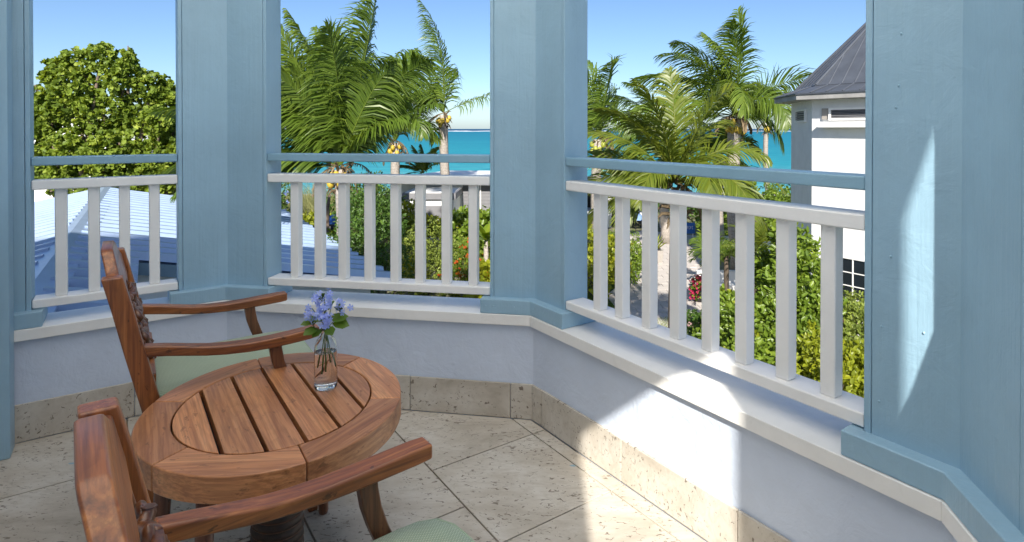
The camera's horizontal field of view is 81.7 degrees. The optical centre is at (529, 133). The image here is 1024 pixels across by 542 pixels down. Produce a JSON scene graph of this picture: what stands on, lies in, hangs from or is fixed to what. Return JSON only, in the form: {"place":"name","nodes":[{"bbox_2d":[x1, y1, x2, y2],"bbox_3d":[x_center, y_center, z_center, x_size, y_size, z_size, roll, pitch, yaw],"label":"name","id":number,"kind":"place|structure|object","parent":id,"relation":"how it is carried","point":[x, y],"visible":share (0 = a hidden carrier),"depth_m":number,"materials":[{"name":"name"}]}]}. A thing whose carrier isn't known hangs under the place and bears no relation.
{"place":"outdoors","nodes":[
{"label":"outdoors","id":0,"kind":"place"},
{"bbox_2d":[281,183,389,243],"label":"dune grass","id":1,"kind":"structure","parent":0,"point":[310,193],"depth_m":40.97,"materials":[{"name":"green plant"}]},
{"bbox_2d":[281,197,436,250],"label":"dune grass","id":2,"kind":"structure","parent":0,"point":[311,208],"depth_m":31.42,"materials":[{"name":"green plant"}]},
{"bbox_2d":[33,0,865,128],"label":"sky","id":3,"kind":"structure","parent":0,"point":[791,33],"materials":[{"name":"blue"}]},
{"bbox_2d":[286,195,776,296],"bbox_3d":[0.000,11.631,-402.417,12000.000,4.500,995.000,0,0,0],"label":"ground","id":4,"kind":"structure","parent":0,"point":[638,228],"depth_m":30.21,"materials":[{"name":"green plant"}]},
{"bbox_2d":[0,0,14,460],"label":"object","id":5,"kind":"structure","parent":4,"relation":"on","point":[7,426],"depth_m":2.23,"materials":[{"name":"paint"}]},
{"bbox_2d":[34,119,172,201],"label":"white house","id":6,"kind":"structure","parent":4,"relation":"on","point":[39,195],"depth_m":40.04,"materials":[{"name":"clear paint"}]},
{"bbox_2d":[34,41,175,197],"bbox_3d":[-17.818,0.918,25.780,9.317,9.992,3.550,0,0,0],"label":"sea grape tree","id":7,"kind":"object","parent":4,"relation":"on","point":[58,104],"visible":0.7,"depth_m":25.44,"materials":[{"name":"green plant"}]},
{"bbox_2d":[34,187,389,312],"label":"wing","id":8,"kind":"structure","parent":4,"relation":"on","point":[44,211],"depth_m":12.29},
{"bbox_2d":[281,182,290,211],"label":"lilac shrub","id":9,"kind":"object","parent":4,"relation":"on","point":[284,200],"visible":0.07,"depth_m":29.19,"materials":[{"name":"green plant"}]},
{"bbox_2d":[149,0,435,240],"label":"coconut palm","id":10,"kind":"object","parent":4,"relation":"on","point":[336,97],"visible":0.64,"depth_m":16.98,"materials":[{"name":"green plant"}]},
{"bbox_2d":[303,209,352,237],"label":"broad leaved shrub","id":11,"kind":"object","parent":4,"relation":"on","point":[309,218],"visible":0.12,"depth_m":26.62,"materials":[{"name":"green plant"}]},
{"bbox_2d":[326,195,330,235],"bbox_3d":[-8.685,4.207,25.526,0.251,3.159,0.193,0,1,27],"label":"weathered post","id":12,"kind":"object","parent":4,"relation":"on","point":[328,213],"visible":0.46,"depth_m":25.47,"materials":[{"name":"grey wood"}]},
{"bbox_2d":[330,215,334,231],"bbox_3d":[-8.840,4.713,26.541,0.800,2.128,0.780,0,0,0],"label":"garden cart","id":13,"kind":"object","parent":4,"relation":"on","point":[331,222],"visible":0.2,"depth_m":26.33,"materials":[{"name":"blue plastic"}]},
{"bbox_2d":[326,171,406,231],"bbox_3d":[-8.029,3.843,30.196,4.189,3.849,4.178,0,0,0],"label":"dark shrub","id":14,"kind":"object","parent":4,"relation":"on","point":[353,188],"visible":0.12,"depth_m":29.62,"materials":[{"name":"green plant"}]},
{"bbox_2d":[326,184,414,293],"bbox_3d":[-4.393,3.615,16.375,2.341,4.524,2.484,0,1,-19],"label":"round shrub","id":15,"kind":"object","parent":4,"relation":"on","point":[357,243],"visible":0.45,"depth_m":16.20,"materials":[{"name":"green plant"}]},
{"bbox_2d":[351,247,430,293],"bbox_3d":[-4.843,4.664,19.303,1.888,2.395,3.973,0,1,31],"label":"spiky shrub","id":16,"kind":"object","parent":4,"relation":"on","point":[409,268],"visible":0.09,"depth_m":20.21,"materials":[{"name":"green plant"}]},
{"bbox_2d":[346,75,447,250],"bbox_3d":[-7.079,0.994,29.354,5.467,9.641,5.716,0,1,-22],"label":"coconut palm","id":17,"kind":"object","parent":4,"relation":"on","point":[417,124],"visible":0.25,"depth_m":28.80,"materials":[{"name":"green plant"}]},
{"bbox_2d":[400,144,439,173],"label":"coconut palm","id":18,"kind":"object","parent":4,"relation":"on","point":[423,167],"visible":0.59,"depth_m":33.01,"materials":[{"name":"green plant"}]},
{"bbox_2d":[387,216,465,296],"bbox_3d":[-3.556,4.598,21.458,3.201,3.118,3.044,0,0,0],"label":"leaved shrub","id":19,"kind":"object","parent":4,"relation":"on","point":[430,252],"visible":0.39,"depth_m":21.30,"materials":[{"name":"green plant"}]},
{"bbox_2d":[373,0,489,247],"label":"coconut palm","id":20,"kind":"object","parent":4,"relation":"on","point":[436,92],"visible":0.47,"depth_m":29.58,"materials":[{"name":"green plant"}]},
{"bbox_2d":[401,198,461,245],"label":"climbing shrub","id":21,"kind":"object","parent":4,"relation":"on","point":[410,206],"visible":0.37,"depth_m":28.70,"materials":[{"name":"green plant"}]},
{"bbox_2d":[402,187,462,242],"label":"service block","id":22,"kind":"structure","parent":4,"relation":"on","point":[433,201],"depth_m":31.18,"materials":[{"name":"white paint"}]},
{"bbox_2d":[401,171,489,210],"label":"beach pavilion","id":23,"kind":"structure","parent":4,"relation":"on","point":[484,195],"depth_m":34.53,"materials":[{"name":"white paint"}]},
{"bbox_2d":[437,237,489,296],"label":"orange flowering shrub","id":24,"kind":"object","parent":4,"relation":"on","point":[464,271],"visible":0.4,"depth_m":19.83,"materials":[{"name":"green plant"}]},
{"bbox_2d":[449,258,489,298],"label":"yellow ground shrub","id":25,"kind":"object","parent":4,"relation":"on","point":[483,264],"visible":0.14,"depth_m":19.23,"materials":[{"name":"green plant"}]},
{"bbox_2d":[452,204,489,265],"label":"broad leaved shrub","id":26,"kind":"object","parent":4,"relation":"on","point":[460,218],"visible":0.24,"depth_m":24.54,"materials":[{"name":"green plant"}]},
{"bbox_2d":[464,223,489,260],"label":"banana plant","id":27,"kind":"object","parent":4,"relation":"on","point":[484,233],"visible":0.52,"depth_m":20.46,"materials":[{"name":"green plant"}]},
{"bbox_2d":[587,54,641,236],"bbox_3d":[2.004,1.083,26.256,5.612,9.481,4.888,0,0,0],"label":"coconut palm","id":28,"kind":"object","parent":4,"relation":"on","point":[596,95],"visible":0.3,"depth_m":25.49,"materials":[{"name":"green plant"}]},
{"bbox_2d":[608,228,640,255],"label":"round topiary","id":29,"kind":"object","parent":4,"relation":"on","point":[632,239],"visible":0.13,"depth_m":26.37,"materials":[{"name":"green plant"}]},
{"bbox_2d":[611,240,641,284],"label":"leafy shrub","id":30,"kind":"object","parent":4,"relation":"on","point":[636,266],"visible":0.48,"depth_m":22.60,"materials":[{"name":"green plant"}]},
{"bbox_2d":[658,203,701,218],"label":"hedge","id":31,"kind":"object","parent":4,"relation":"on","point":[693,216],"depth_m":40.05,"materials":[{"name":"green plant"}]},
{"bbox_2d":[587,65,786,327],"bbox_3d":[3.087,2.168,12.668,4.752,7.453,3.231,0,0,0],"label":"coconut palm","id":32,"kind":"object","parent":4,"relation":"on","point":[670,140],"visible":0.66,"depth_m":12.85,"materials":[{"name":"green plant"}]},
{"bbox_2d":[679,116,759,261],"bbox_3d":[8.535,2.508,27.172,3.888,6.620,3.234,0,1,18],"label":"coconut palm","id":33,"kind":"object","parent":4,"relation":"on","point":[750,139],"visible":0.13,"depth_m":26.80,"materials":[{"name":"green plant"}]},
{"bbox_2d":[629,4,813,269],"bbox_3d":[8.288,0.222,24.457,7.669,11.242,6.508,0,1,-37],"label":"coconut palm","id":34,"kind":"object","parent":4,"relation":"on","point":[745,95],"visible":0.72,"depth_m":23.54,"materials":[{"name":"green plant"}]},
{"bbox_2d":[687,181,790,241],"bbox_3d":[11.415,4.548,31.684,10.540,4.010,5.153,0,1,-40],"label":"coastal tree","id":35,"kind":"object","parent":4,"relation":"on","point":[771,191],"visible":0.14,"depth_m":32.54,"materials":[{"name":"green plant"}]},
{"bbox_2d":[692,283,809,376],"bbox_3d":[3.722,4.421,10.638,1.676,3.026,3.640,0,0,0],"label":"shrub","id":36,"kind":"object","parent":4,"relation":"on","point":[764,344],"visible":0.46,"depth_m":9.91,"materials":[{"name":"green plant"}]},
{"bbox_2d":[734,99,780,190],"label":"coconut palm","id":37,"kind":"object","parent":4,"relation":"on","point":[765,143],"visible":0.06,"depth_m":44.89,"materials":[{"name":"green plant"}]},
{"bbox_2d":[760,183,790,202],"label":"coastal tree","id":38,"kind":"object","parent":4,"relation":"on","point":[777,191],"visible":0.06,"depth_m":40.22,"materials":[{"name":"green plant"}]},
{"bbox_2d":[754,222,847,343],"bbox_3d":[4.931,3.770,11.200,1.779,4.307,3.775,0,1,20],"label":"tall green shrub","id":39,"kind":"object","parent":4,"relation":"on","point":[808,302],"visible":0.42,"depth_m":10.75,"materials":[{"name":"green plant"}]},
{"bbox_2d":[796,319,863,397],"bbox_3d":[4.404,4.426,8.574,1.936,3.026,1.618,0,1,-40],"label":"lime shrub","id":40,"kind":"object","parent":4,"relation":"on","point":[852,370],"visible":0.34,"depth_m":8.51,"materials":[{"name":"green plant"}]},
{"bbox_2d":[843,287,863,350],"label":"flowering shrub","id":41,"kind":"object","parent":4,"relation":"on","point":[853,320],"visible":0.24,"depth_m":10.55,"materials":[{"name":"green plant"}]},
{"bbox_2d":[281,129,790,193],"bbox_3d":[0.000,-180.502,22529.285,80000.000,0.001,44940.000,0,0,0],"label":"sea","id":42,"kind":"structure","parent":0,"point":[469,141],"depth_m":239.59,"materials":[{"name":"teal liquid"}]},
{"bbox_2d":[587,277,614,308],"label":"lawn","id":43,"kind":"structure","parent":0,"point":[609,291],"depth_m":21.69,"materials":[{"name":"green plant"}]},
{"bbox_2d":[587,224,632,297],"bbox_3d":[2.295,4.504,20.952,2.732,2.688,3.933,0,0,0],"label":"hedge","id":44,"kind":"object","parent":43,"relation":"on","point":[611,260],"visible":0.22,"depth_m":20.48,"materials":[{"name":"green plant"}]},
{"bbox_2d":[587,176,660,227],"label":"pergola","id":45,"kind":"object","parent":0,"point":[589,205],"visible":0.1,"depth_m":41.04,"materials":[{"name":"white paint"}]},
{"bbox_2d":[637,213,641,227],"bbox_3d":[6.450,5.320,36.331,0.840,0.750,0.870,0,0,0],"label":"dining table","id":46,"kind":"object","parent":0,"point":[639,219],"visible":0.33,"depth_m":35.92,"materials":[{"name":"white fabric"}]},
{"bbox_2d":[608,230,701,334],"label":"garden path","id":47,"kind":"structure","parent":0,"point":[663,290],"depth_m":22.29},
{"bbox_2d":[597,82,688,243],"bbox_3d":[5.944,1.481,31.857,5.671,8.568,3.913,0,0,0],"label":"coconut palm","id":48,"kind":"object","parent":47,"relation":"on","point":[665,233],"visible":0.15,"depth_m":30.91,"materials":[{"name":"green plant"}]},
{"bbox_2d":[658,248,663,262],"bbox_3d":[5.642,5.464,26.547,0.640,0.574,0.640,0,0,0],"label":"stone planter","id":49,"kind":"object","parent":47,"relation":"on","point":[660,254],"visible":0.37,"depth_m":26.26,"materials":[{"name":"beige stone"}]},
{"bbox_2d":[641,234,666,248],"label":"agave","id":50,"kind":"object","parent":49,"relation":"in","point":[661,242],"visible":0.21,"depth_m":26.49,"materials":[{"name":"green plant"}]},
{"bbox_2d":[687,223,694,237],"bbox_3d":[8.503,5.235,31.593,0.660,1.000,0.075,0,0,0],"label":"blue sign","id":51,"kind":"object","parent":47,"relation":"on","point":[690,228],"visible":0.65,"depth_m":31.56,"materials":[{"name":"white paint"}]},
{"bbox_2d":[691,289,701,301],"bbox_3d":[5.926,5.597,20.566,0.640,0.460,0.630,0,0,0],"label":"flower pot","id":52,"kind":"object","parent":47,"relation":"on","point":[699,299],"visible":0.29,"depth_m":20.36,"materials":[{"name":"plastic"}]},
{"bbox_2d":[689,273,701,300],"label":"bougainvillea","id":53,"kind":"object","parent":52,"relation":"in","point":[698,281],"visible":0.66,"depth_m":20.35,"materials":[{"name":"pink plant"}]},
{"bbox_2d":[687,230,734,261],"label":"fan palm","id":54,"kind":"object","parent":47,"relation":"on","point":[699,239],"visible":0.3,"depth_m":22.11,"materials":[{"name":"green plant"}]},
{"bbox_2d":[687,239,761,290],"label":"fan palm","id":55,"kind":"object","parent":47,"relation":"on","point":[729,252],"visible":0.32,"depth_m":18.47,"materials":[{"name":"green plant"}]},
{"bbox_2d":[720,219,775,292],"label":"fan palm","id":56,"kind":"object","parent":47,"relation":"on","point":[760,238],"visible":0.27,"depth_m":18.93,"materials":[{"name":"green plant"}]},
{"bbox_2d":[696,270,734,289],"bbox_3d":[6.830,5.396,21.302,1.500,0.850,0.700,0,0,0],"label":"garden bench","id":57,"kind":"object","parent":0,"point":[732,279],"visible":0.08,"depth_m":21.45,"materials":[{"name":"white"}]},
{"bbox_2d":[773,22,865,335],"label":"tower house","id":58,"kind":"structure","parent":0,"point":[825,99],"depth_m":15.59,"materials":[{"name":"white painted plaster"},{"name":"dark grey metal"},{"name":"glass"}]},
{"bbox_2d":[843,255,864,304],"bbox_3d":[8.257,3.883,15.110,0.049,1.480,0.820,0,1,-35],"label":"window frame","id":59,"kind":"structure","parent":58,"relation":"in","point":[853,271],"depth_m":15.09,"materials":[{"name":"white paint"}]},
{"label":"bay base","id":60,"kind":"object","parent":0,"visible":0},
{"bbox_2d":[0,410,704,541],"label":"balcony floor","id":61,"kind":"structure","parent":60,"relation":"on","point":[483,479],"depth_m":2.02,"materials":[{"name":"beige tile"}]},
{"bbox_2d":[101,240,318,511],"bbox_3d":[-1.052,0.783,1.982,0.606,0.900,0.534,0,1,-34],"label":"armchair","id":62,"kind":"object","parent":61,"relation":"on","point":[157,371],"visible":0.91,"depth_m":1.82,"materials":[{"name":"brown wood"}]},
{"bbox_2d":[131,352,400,541],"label":"side table","id":63,"kind":"object","parent":61,"relation":"on","point":[247,429],"visible":0.81,"depth_m":1.50,"materials":[{"name":"brown wood"}]},
{"bbox_2d":[314,326,336,390],"bbox_3d":[-0.590,0.648,1.720,0.064,0.172,0.064,0,0,0],"label":"flower bottle","id":64,"kind":"object","parent":63,"relation":"on","point":[325,363],"visible":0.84,"depth_m":1.70,"materials":[{"name":"clear glass"}]},
{"bbox_2d":[301,288,352,337],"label":"plumbago sprig","id":65,"kind":"object","parent":64,"relation":"in","point":[339,320],"visible":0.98,"depth_m":1.70,"materials":[{"name":"purple"}]},
{"bbox_2d":[73,397,474,541],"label":"armchair","id":66,"kind":"object","parent":61,"relation":"on","point":[115,504],"visible":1,"depth_m":0.93,"materials":[{"name":"brown wood"}]},
{"bbox_2d":[14,290,977,541],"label":"balcony parapet","id":67,"kind":"structure","parent":60,"relation":"on","point":[705,453],"depth_m":2.19,"materials":[{"name":"paint"}]},
{"bbox_2d":[12,0,47,329],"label":"end pilaster","id":68,"kind":"object","parent":67,"relation":"on","point":[26,315],"visible":0.69,"depth_m":2.38,"materials":[{"name":"blue paint"}]},
{"bbox_2d":[168,0,291,303],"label":"corner column","id":69,"kind":"structure","parent":67,"relation":"on","point":[228,131],"depth_m":2.77,"materials":[{"name":"blue paint"}]},
{"bbox_2d":[31,154,177,308],"bbox_3d":[-1.831,0.402,2.582,0.511,0.616,0.095,0,1,-34],"label":"balustrade","id":70,"kind":"object","parent":69,"relation":"attached to","point":[63,295],"visible":0.92,"depth_m":2.53,"materials":[{"name":"white paint"}]},
{"bbox_2d":[480,0,594,328],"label":"corner column","id":71,"kind":"structure","parent":67,"relation":"on","point":[538,137],"depth_m":2.54,"materials":[{"name":"blue paint"}]},
{"bbox_2d":[268,153,489,294],"bbox_3d":[-0.690,0.400,2.729,1.065,0.616,0.095,0,0,9],"label":"balustrade","id":72,"kind":"object","parent":71,"relation":"attached to","point":[395,281],"visible":0.94,"depth_m":2.70,"materials":[{"name":"white paint"}]},
{"bbox_2d":[566,157,864,426],"bbox_3d":[0.521,0.407,1.947,0.095,0.616,1.166,0,1,-35],"label":"balustrade","id":73,"kind":"object","parent":67,"relation":"on","point":[827,394],"visible":0.95,"depth_m":1.77,"materials":[{"name":"white paint"}]},
{"bbox_2d":[841,0,1023,541],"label":"corner column","id":74,"kind":"structure","parent":67,"relation":"on","point":[944,281],"depth_m":1.29,"materials":[{"name":"blue paint"}]},
{"label":"lawn","id":75,"kind":"structure","parent":0,"visible":0},
{"bbox_2d":[658,316,688,326],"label":"grass","id":76,"kind":"structure","parent":75,"relation":"on","point":[666,323],"depth_m":18.28,"materials":[{"name":"beige plant"}]},
{"bbox_2d":[686,309,701,336],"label":"pink flowering shrub","id":77,"kind":"object","parent":75,"relation":"on","point":[694,319],"visible":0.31,"depth_m":14.79,"materials":[{"name":"green plant"}]}
]}

